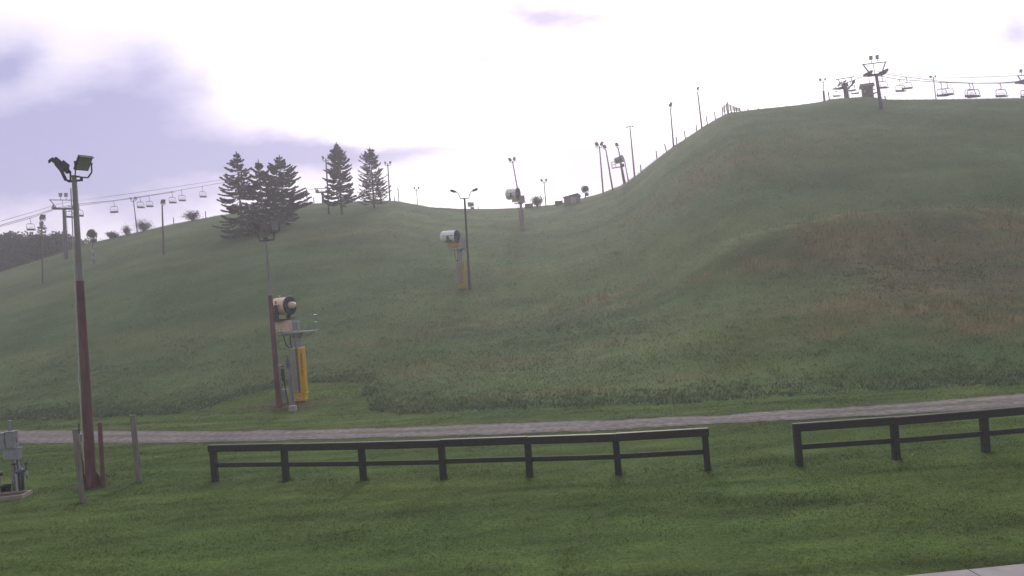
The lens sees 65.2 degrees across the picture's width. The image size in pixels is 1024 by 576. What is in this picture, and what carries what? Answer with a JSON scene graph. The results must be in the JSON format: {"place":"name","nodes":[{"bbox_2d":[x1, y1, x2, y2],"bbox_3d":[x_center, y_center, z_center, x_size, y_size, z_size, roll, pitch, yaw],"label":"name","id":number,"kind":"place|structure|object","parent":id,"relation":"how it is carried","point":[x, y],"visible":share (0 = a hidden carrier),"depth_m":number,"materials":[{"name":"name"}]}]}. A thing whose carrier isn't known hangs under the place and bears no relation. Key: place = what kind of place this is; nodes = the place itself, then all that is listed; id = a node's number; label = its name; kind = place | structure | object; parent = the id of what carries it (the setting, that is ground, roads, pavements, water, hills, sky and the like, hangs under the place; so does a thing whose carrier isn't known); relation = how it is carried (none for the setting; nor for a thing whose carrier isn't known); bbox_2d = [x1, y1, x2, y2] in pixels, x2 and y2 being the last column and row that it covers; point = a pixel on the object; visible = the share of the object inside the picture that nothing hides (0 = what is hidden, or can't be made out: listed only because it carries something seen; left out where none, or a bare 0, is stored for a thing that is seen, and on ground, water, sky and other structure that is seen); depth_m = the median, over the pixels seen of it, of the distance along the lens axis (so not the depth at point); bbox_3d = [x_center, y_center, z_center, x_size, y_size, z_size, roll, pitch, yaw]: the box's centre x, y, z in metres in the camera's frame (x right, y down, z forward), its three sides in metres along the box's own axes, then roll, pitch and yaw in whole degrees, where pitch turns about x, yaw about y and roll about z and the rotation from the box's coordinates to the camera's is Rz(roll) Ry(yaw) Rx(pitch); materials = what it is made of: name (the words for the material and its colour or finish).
{"place":"outdoors","nodes":[
{"label":"outdoors","id":0,"kind":"place"},
{"bbox_2d":[19,401,995,504],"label":"uncut grass","id":1,"kind":"structure","parent":0,"point":[991,451],"depth_m":23.35,"materials":[{"name":"green plant"}]},
{"bbox_2d":[0,97,1023,575],"bbox_3d":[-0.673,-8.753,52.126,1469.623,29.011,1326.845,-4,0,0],"label":"ground","id":2,"kind":"structure","parent":0,"point":[662,553],"depth_m":45.13,"materials":[{"name":"green plant"}]},
{"bbox_2d":[0,484,11,492],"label":"bucket","id":3,"kind":"object","parent":2,"relation":"on","point":[5,488],"visible":0.88,"depth_m":25.80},
{"bbox_2d":[0,420,22,490],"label":"electrical pedestal","id":4,"kind":"object","parent":2,"relation":"on","point":[10,448],"visible":0.79,"depth_m":25.83,"materials":[{"name":"grey metal"}]},
{"bbox_2d":[0,490,32,500],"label":"concrete pad","id":5,"kind":"object","parent":2,"relation":"on","point":[13,495],"visible":1,"depth_m":25.31,"materials":[{"name":"grey concrete"}]},
{"bbox_2d":[11,462,28,490],"bbox_3d":[-15.778,6.229,25.733,0.568,1.202,0.213,-4,0,0],"label":"water hydrant","id":6,"kind":"object","parent":2,"relation":"on","point":[20,472],"visible":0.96,"depth_m":25.72,"materials":[{"name":"grey metal"}]},
{"bbox_2d":[39,214,45,282],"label":"light pole","id":7,"kind":"object","parent":2,"relation":"on","point":[42,217],"visible":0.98,"depth_m":95.83,"materials":[{"name":"metal"}]},
{"bbox_2d":[36,221,49,236],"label":"conifer tree","id":8,"kind":"object","parent":2,"relation":"on","point":[43,228],"visible":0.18,"depth_m":149.75,"materials":[{"name":"green plant"}]},
{"bbox_2d":[0,231,101,271],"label":"woods","id":9,"kind":"object","parent":2,"relation":"on","point":[16,249],"visible":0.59,"depth_m":132.37,"materials":[{"name":"green plant"}]},
{"bbox_2d":[49,193,72,259],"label":"lift tower","id":10,"kind":"structure","parent":2,"relation":"on","point":[65,235],"depth_m":107.81,"materials":[{"name":"metal"}]},
{"bbox_2d":[0,192,171,226],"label":"lift cable","id":11,"kind":"object","parent":10,"relation":"attached to","point":[79,205],"visible":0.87,"depth_m":120.79,"materials":[{"name":"grey metal"}]},
{"bbox_2d":[2,179,222,220],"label":"lift cable","id":12,"kind":"object","parent":10,"relation":"attached to","point":[109,196],"visible":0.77,"depth_m":129.05,"materials":[{"name":"grey metal"}]},
{"bbox_2d":[2,178,251,224],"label":"lift cable","id":13,"kind":"object","parent":10,"relation":"attached to","point":[113,200],"visible":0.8,"depth_m":126.34,"materials":[{"name":"grey metal"}]},
{"bbox_2d":[26,220,34,230],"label":"lift chair","id":14,"kind":"object","parent":13,"relation":"hanging from","point":[30,229],"visible":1,"depth_m":111.27,"materials":[{"name":"paint"}]},
{"bbox_2d":[146,196,153,206],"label":"lift chair","id":15,"kind":"object","parent":13,"relation":"hanging from","point":[149,205],"visible":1,"depth_m":134.63,"materials":[{"name":"paint"}]},
{"bbox_2d":[48,155,100,488],"bbox_3d":[-14.005,1.257,25.931,1.540,11.042,0.722,-3,0,0],"label":"light pole","id":16,"kind":"object","parent":2,"relation":"on","point":[91,478],"visible":0.94,"depth_m":25.85,"materials":[{"name":"grey metal"}]},
{"bbox_2d":[72,428,85,503],"bbox_3d":[-12.869,5.443,23.800,0.160,2.521,0.160,-6,0,-29],"label":"wooden post","id":17,"kind":"object","parent":2,"relation":"on","point":[78,462],"visible":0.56,"depth_m":23.73,"materials":[{"name":"grey wood"}]},
{"bbox_2d":[86,229,97,263],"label":"snow gun","id":18,"kind":"object","parent":2,"relation":"on","point":[92,233],"visible":0.98,"depth_m":99.11,"materials":[{"name":"grey metal"}]},
{"bbox_2d":[97,422,105,486],"bbox_3d":[-13.278,5.542,25.900,0.140,2.386,0.140,-3,0,-29],"label":"pipe bollard","id":19,"kind":"object","parent":2,"relation":"on","point":[101,453],"visible":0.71,"depth_m":25.84,"materials":[{"name":"grey metal"}]},
{"bbox_2d":[104,230,121,238],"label":"shrub","id":20,"kind":"object","parent":2,"relation":"on","point":[111,234],"visible":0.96,"depth_m":119.71,"materials":[{"name":"green plant"}]},
{"bbox_2d":[121,223,131,235],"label":"shrub","id":21,"kind":"object","parent":2,"relation":"on","point":[126,229],"visible":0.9,"depth_m":120.47,"materials":[{"name":"green plant"}]},
{"bbox_2d":[129,197,137,231],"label":"light pole","id":22,"kind":"object","parent":2,"relation":"on","point":[134,209],"visible":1,"depth_m":124.10,"materials":[{"name":"metal"}]},
{"bbox_2d":[129,414,141,482],"bbox_3d":[-12.307,5.405,26.200,0.170,2.510,0.170,-6,0,-29],"label":"wooden post","id":23,"kind":"object","parent":2,"relation":"on","point":[134,436],"visible":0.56,"depth_m":26.13,"materials":[{"name":"grey wood"}]},
{"bbox_2d":[134,218,152,230],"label":"shrub","id":24,"kind":"object","parent":2,"relation":"on","point":[142,226],"visible":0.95,"depth_m":120.17,"materials":[{"name":"green plant"}]},
{"bbox_2d":[160,199,164,254],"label":"light pole","id":25,"kind":"object","parent":2,"relation":"on","point":[162,201],"visible":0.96,"depth_m":94.37,"materials":[{"name":"metal"}]},
{"bbox_2d":[180,210,201,220],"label":"shrub","id":26,"kind":"object","parent":2,"relation":"on","point":[193,215],"visible":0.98,"depth_m":118.26,"materials":[{"name":"green plant"}]},
{"bbox_2d":[212,152,261,238],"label":"conifer tree","id":27,"kind":"object","parent":2,"relation":"on","point":[241,192],"visible":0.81,"depth_m":97.02,"materials":[{"name":"green plant"}]},
{"bbox_2d":[242,160,283,234],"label":"conifer tree","id":28,"kind":"object","parent":2,"relation":"on","point":[263,175],"visible":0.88,"depth_m":95.99,"materials":[{"name":"green plant"}]},
{"bbox_2d":[250,221,281,406],"bbox_3d":[-12.543,1.509,41.695,1.585,9.951,0.588,-5,0,0],"label":"light pole","id":29,"kind":"object","parent":2,"relation":"on","point":[274,226],"visible":0.98,"depth_m":41.61,"materials":[{"name":"grey metal"}]},
{"bbox_2d":[278,365,288,402],"bbox_3d":[-12.151,5.191,42.309,0.781,2.226,0.339,-4,0,22],"label":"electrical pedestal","id":30,"kind":"object","parent":2,"relation":"on","point":[284,393],"visible":0.6,"depth_m":42.27,"materials":[{"name":"grey metal"}]},
{"bbox_2d":[261,155,312,226],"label":"conifer tree","id":31,"kind":"object","parent":2,"relation":"on","point":[280,181],"visible":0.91,"depth_m":98.96,"materials":[{"name":"green plant"}]},
{"bbox_2d":[285,355,294,404],"bbox_3d":[-11.413,4.901,41.100,0.300,2.882,0.300,-4,0,45],"label":"water hydrant","id":32,"kind":"object","parent":2,"relation":"on","point":[291,387],"visible":0.81,"depth_m":41.05,"materials":[{"name":"grey metal"}]},
{"bbox_2d":[288,405,296,411],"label":"concrete block","id":33,"kind":"structure","parent":2,"relation":"on","point":[291,408],"depth_m":40.10,"materials":[{"name":"grey concrete"}]},
{"bbox_2d":[273,295,318,401],"bbox_3d":[-11.461,3.289,42.487,2.307,5.948,1.257,-4,0,0],"label":"snow gun","id":34,"kind":"object","parent":2,"relation":"on","point":[287,306],"visible":0.93,"depth_m":42.28,"materials":[{"name":"metal"}]},
{"bbox_2d":[314,188,326,202],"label":"lift tower","id":35,"kind":"structure","parent":2,"relation":"on","point":[317,191],"depth_m":133.78,"materials":[{"name":"metal"}]},
{"bbox_2d":[321,156,329,213],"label":"light pole","id":36,"kind":"object","parent":2,"relation":"on","point":[326,160],"visible":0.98,"depth_m":106.02,"materials":[{"name":"metal"}]},
{"bbox_2d":[321,142,361,214],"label":"conifer tree","id":37,"kind":"object","parent":2,"relation":"on","point":[338,158],"visible":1,"depth_m":104.85,"materials":[{"name":"green plant"}]},
{"bbox_2d":[356,147,391,207],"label":"conifer tree","id":38,"kind":"object","parent":2,"relation":"on","point":[372,179],"visible":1,"depth_m":109.14,"materials":[{"name":"green plant"}]},
{"bbox_2d":[384,161,390,200],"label":"light pole","id":39,"kind":"object","parent":2,"relation":"on","point":[387,165],"visible":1,"depth_m":125.73,"materials":[{"name":"metal"}]},
{"bbox_2d":[440,229,465,288],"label":"snow gun","id":40,"kind":"object","parent":2,"relation":"on","point":[451,239],"visible":1,"depth_m":69.55,"materials":[{"name":"grey metal"}]},
{"bbox_2d":[207,427,710,481],"bbox_3d":[-2.100,5.109,23.482,15.458,1.416,0.570,-4,0,13],"label":"rail fence","id":41,"kind":"object","parent":2,"relation":"on","point":[362,463],"visible":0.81,"depth_m":23.09,"materials":[{"name":"brown wood"}]},
{"bbox_2d":[450,188,477,289],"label":"light pole","id":42,"kind":"object","parent":2,"relation":"on","point":[467,250],"visible":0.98,"depth_m":69.37,"materials":[{"name":"metal"}]},
{"bbox_2d":[467,202,473,208],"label":"snow gun","id":43,"kind":"object","parent":2,"relation":"on","point":[470,204],"visible":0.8,"depth_m":137.78,"materials":[{"name":"grey metal"}]},
{"bbox_2d":[0,382,1023,575],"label":"lawn grass","id":44,"kind":"structure","parent":2,"relation":"on","point":[482,470],"depth_m":21.05,"materials":[{"name":"green plant"}]},
{"bbox_2d":[0,218,1023,420],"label":"tall weeds","id":45,"kind":"object","parent":2,"relation":"on","point":[565,404],"visible":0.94,"depth_m":37.54,"materials":[{"name":"green plant"}]},
{"bbox_2d":[508,157,519,201],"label":"light pole","id":46,"kind":"object","parent":2,"relation":"on","point":[510,159],"visible":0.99,"depth_m":133.91,"materials":[{"name":"metal"}]},
{"bbox_2d":[505,187,525,229],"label":"snow gun","id":47,"kind":"object","parent":2,"relation":"on","point":[513,194],"visible":1,"depth_m":96.91,"materials":[{"name":"grey metal"}]},
{"bbox_2d":[524,203,532,208],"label":"storage box","id":48,"kind":"object","parent":2,"relation":"on","point":[529,205],"visible":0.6,"depth_m":121.85,"materials":[{"name":"grey wood"}]},
{"bbox_2d":[529,194,544,206],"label":"shrub","id":49,"kind":"object","parent":2,"relation":"on","point":[536,201],"visible":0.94,"depth_m":122.73,"materials":[{"name":"green plant"}]},
{"bbox_2d":[53,129,1023,405],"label":"dry grass","id":50,"kind":"structure","parent":2,"relation":"on","point":[907,305],"depth_m":54.61,"materials":[{"name":"plant"}]},
{"bbox_2d":[540,179,546,205],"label":"light pole","id":51,"kind":"object","parent":2,"relation":"on","point":[541,180],"visible":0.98,"depth_m":135.93,"materials":[{"name":"metal"}]},
{"bbox_2d":[555,201,562,205],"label":"storage box","id":52,"kind":"object","parent":2,"relation":"on","point":[558,203],"visible":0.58,"depth_m":118.85,"materials":[{"name":"grey wood"}]},
{"bbox_2d":[563,193,580,204],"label":"shed","id":53,"kind":"structure","parent":2,"relation":"on","point":[572,199],"depth_m":114.67,"materials":[{"name":"grey wood"}]},
{"bbox_2d":[571,197,575,203],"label":"door","id":54,"kind":"structure","parent":53,"relation":"in","point":[573,200],"depth_m":114.46,"materials":[{"name":"wood"}]},
{"bbox_2d":[581,185,588,196],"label":"snow gun","id":55,"kind":"object","parent":2,"relation":"on","point":[584,188],"visible":0.98,"depth_m":126.75,"materials":[{"name":"grey metal"}]},
{"bbox_2d":[595,141,603,192],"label":"light pole","id":56,"kind":"object","parent":2,"relation":"on","point":[597,144],"visible":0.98,"depth_m":119.71,"materials":[{"name":"metal"}]},
{"bbox_2d":[602,145,613,190],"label":"light pole","id":57,"kind":"object","parent":2,"relation":"on","point":[604,146],"visible":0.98,"depth_m":115.92,"materials":[{"name":"metal"}]},
{"bbox_2d":[611,155,624,183],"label":"snow gun","id":58,"kind":"object","parent":2,"relation":"on","point":[616,160],"visible":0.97,"depth_m":118.67,"materials":[{"name":"grey metal"}]},
{"bbox_2d":[614,143,625,183],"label":"light pole","id":59,"kind":"object","parent":2,"relation":"on","point":[616,144],"visible":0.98,"depth_m":117.92,"materials":[{"name":"metal"}]},
{"bbox_2d":[626,126,634,176],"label":"light pole","id":60,"kind":"object","parent":2,"relation":"on","point":[632,150],"visible":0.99,"depth_m":117.07,"materials":[{"name":"metal"}]},
{"bbox_2d":[669,102,673,145],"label":"light pole","id":61,"kind":"object","parent":2,"relation":"on","point":[670,104],"visible":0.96,"depth_m":113.37,"materials":[{"name":"metal"}]},
{"bbox_2d":[697,87,702,127],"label":"light pole","id":62,"kind":"object","parent":2,"relation":"on","point":[699,108],"visible":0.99,"depth_m":111.62,"materials":[{"name":"metal"}]},
{"bbox_2d":[722,102,740,115],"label":"slat fence","id":63,"kind":"object","parent":2,"relation":"on","point":[731,109],"visible":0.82,"depth_m":113.91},
{"bbox_2d":[819,78,825,100],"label":"light pole","id":64,"kind":"object","parent":2,"relation":"on","point":[820,79],"visible":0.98,"depth_m":124.95,"materials":[{"name":"metal"}]},
{"bbox_2d":[832,76,854,97],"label":"lift tower","id":65,"kind":"structure","parent":2,"relation":"on","point":[844,85],"depth_m":111.67,"materials":[{"name":"metal"}]},
{"bbox_2d":[835,76,1023,87],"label":"lift cable","id":66,"kind":"object","parent":65,"relation":"attached to","point":[938,82],"visible":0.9,"depth_m":119.96,"materials":[{"name":"grey metal"}]},
{"bbox_2d":[880,75,888,88],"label":"lift chair","id":67,"kind":"object","parent":66,"relation":"hanging from","point":[885,87],"visible":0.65,"depth_m":117.97,"materials":[{"name":"paint"}]},
{"bbox_2d":[895,79,906,91],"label":"lift chair","id":68,"kind":"object","parent":66,"relation":"hanging from","point":[899,87],"visible":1,"depth_m":118.95,"materials":[{"name":"paint"}]},
{"bbox_2d":[937,82,948,96],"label":"lift chair","id":69,"kind":"object","parent":66,"relation":"hanging from","point":[941,95],"visible":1,"depth_m":119.94,"materials":[{"name":"paint"}]},
{"bbox_2d":[964,83,977,96],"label":"lift chair","id":70,"kind":"object","parent":66,"relation":"hanging from","point":[965,95],"visible":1,"depth_m":119.95,"materials":[{"name":"paint"}]},
{"bbox_2d":[995,83,1008,96],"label":"lift chair","id":71,"kind":"object","parent":66,"relation":"hanging from","point":[996,95],"visible":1,"depth_m":120.96,"materials":[{"name":"paint"}]},
{"bbox_2d":[859,82,876,96],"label":"operator hut","id":72,"kind":"object","parent":2,"relation":"on","point":[866,89],"visible":0.84,"depth_m":114.85,"materials":[{"name":"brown wood"}]},
{"bbox_2d":[862,55,888,110],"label":"lift tower","id":73,"kind":"structure","parent":2,"relation":"on","point":[876,75],"depth_m":97.02,"materials":[{"name":"metal"}]},
{"bbox_2d":[792,406,1023,466],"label":"rail fence","id":74,"kind":"object","parent":2,"relation":"on","point":[984,433],"visible":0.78,"depth_m":21.51,"materials":[{"name":"brown wood"}]},
{"bbox_2d":[929,75,935,99],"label":"light pole","id":75,"kind":"object","parent":2,"relation":"on","point":[930,77],"visible":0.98,"depth_m":127.95,"materials":[{"name":"metal"}]},
{"bbox_2d":[1015,69,1023,83],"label":"lift tower","id":76,"kind":"structure","parent":2,"relation":"on","point":[1020,70],"depth_m":121.59,"materials":[{"name":"metal"}]},
{"bbox_2d":[870,70,1023,77],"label":"lift cable","id":77,"kind":"object","parent":76,"relation":"attached to","point":[969,77],"visible":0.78,"depth_m":120.82,"materials":[{"name":"grey metal"}]},
{"bbox_2d":[887,74,1016,82],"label":"lift cable","id":78,"kind":"object","parent":76,"relation":"attached to","point":[940,81],"visible":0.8,"depth_m":123.96,"materials":[{"name":"grey metal"}]},
{"bbox_2d":[902,77,912,89],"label":"lift chair","id":79,"kind":"object","parent":78,"relation":"hanging from","point":[907,87],"visible":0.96,"depth_m":123.94,"materials":[{"name":"paint"}]},
{"bbox_2d":[942,84,954,94],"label":"lift chair","id":80,"kind":"object","parent":78,"relation":"hanging from","point":[953,93],"visible":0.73,"depth_m":123.95,"materials":[{"name":"paint"}]},
{"bbox_2d":[967,84,980,97],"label":"lift chair","id":81,"kind":"object","parent":78,"relation":"hanging from","point":[974,92],"visible":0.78,"depth_m":123.91,"materials":[{"name":"paint"}]},
{"bbox_2d":[0,394,1023,443],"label":"gravel road","id":82,"kind":"structure","parent":0,"point":[66,436],"depth_m":30.61,"materials":[{"name":"grey gravel"}]},
{"bbox_2d":[0,0,1023,242],"label":"sky","id":83,"kind":"structure","parent":0,"point":[162,94],"materials":[{"name":"white"}]},
{"bbox_2d":[907,564,1023,575],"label":"concrete walkway","id":84,"kind":"structure","parent":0,"point":[1013,570],"depth_m":13.45,"materials":[{"name":"grey concrete"}]}
]}

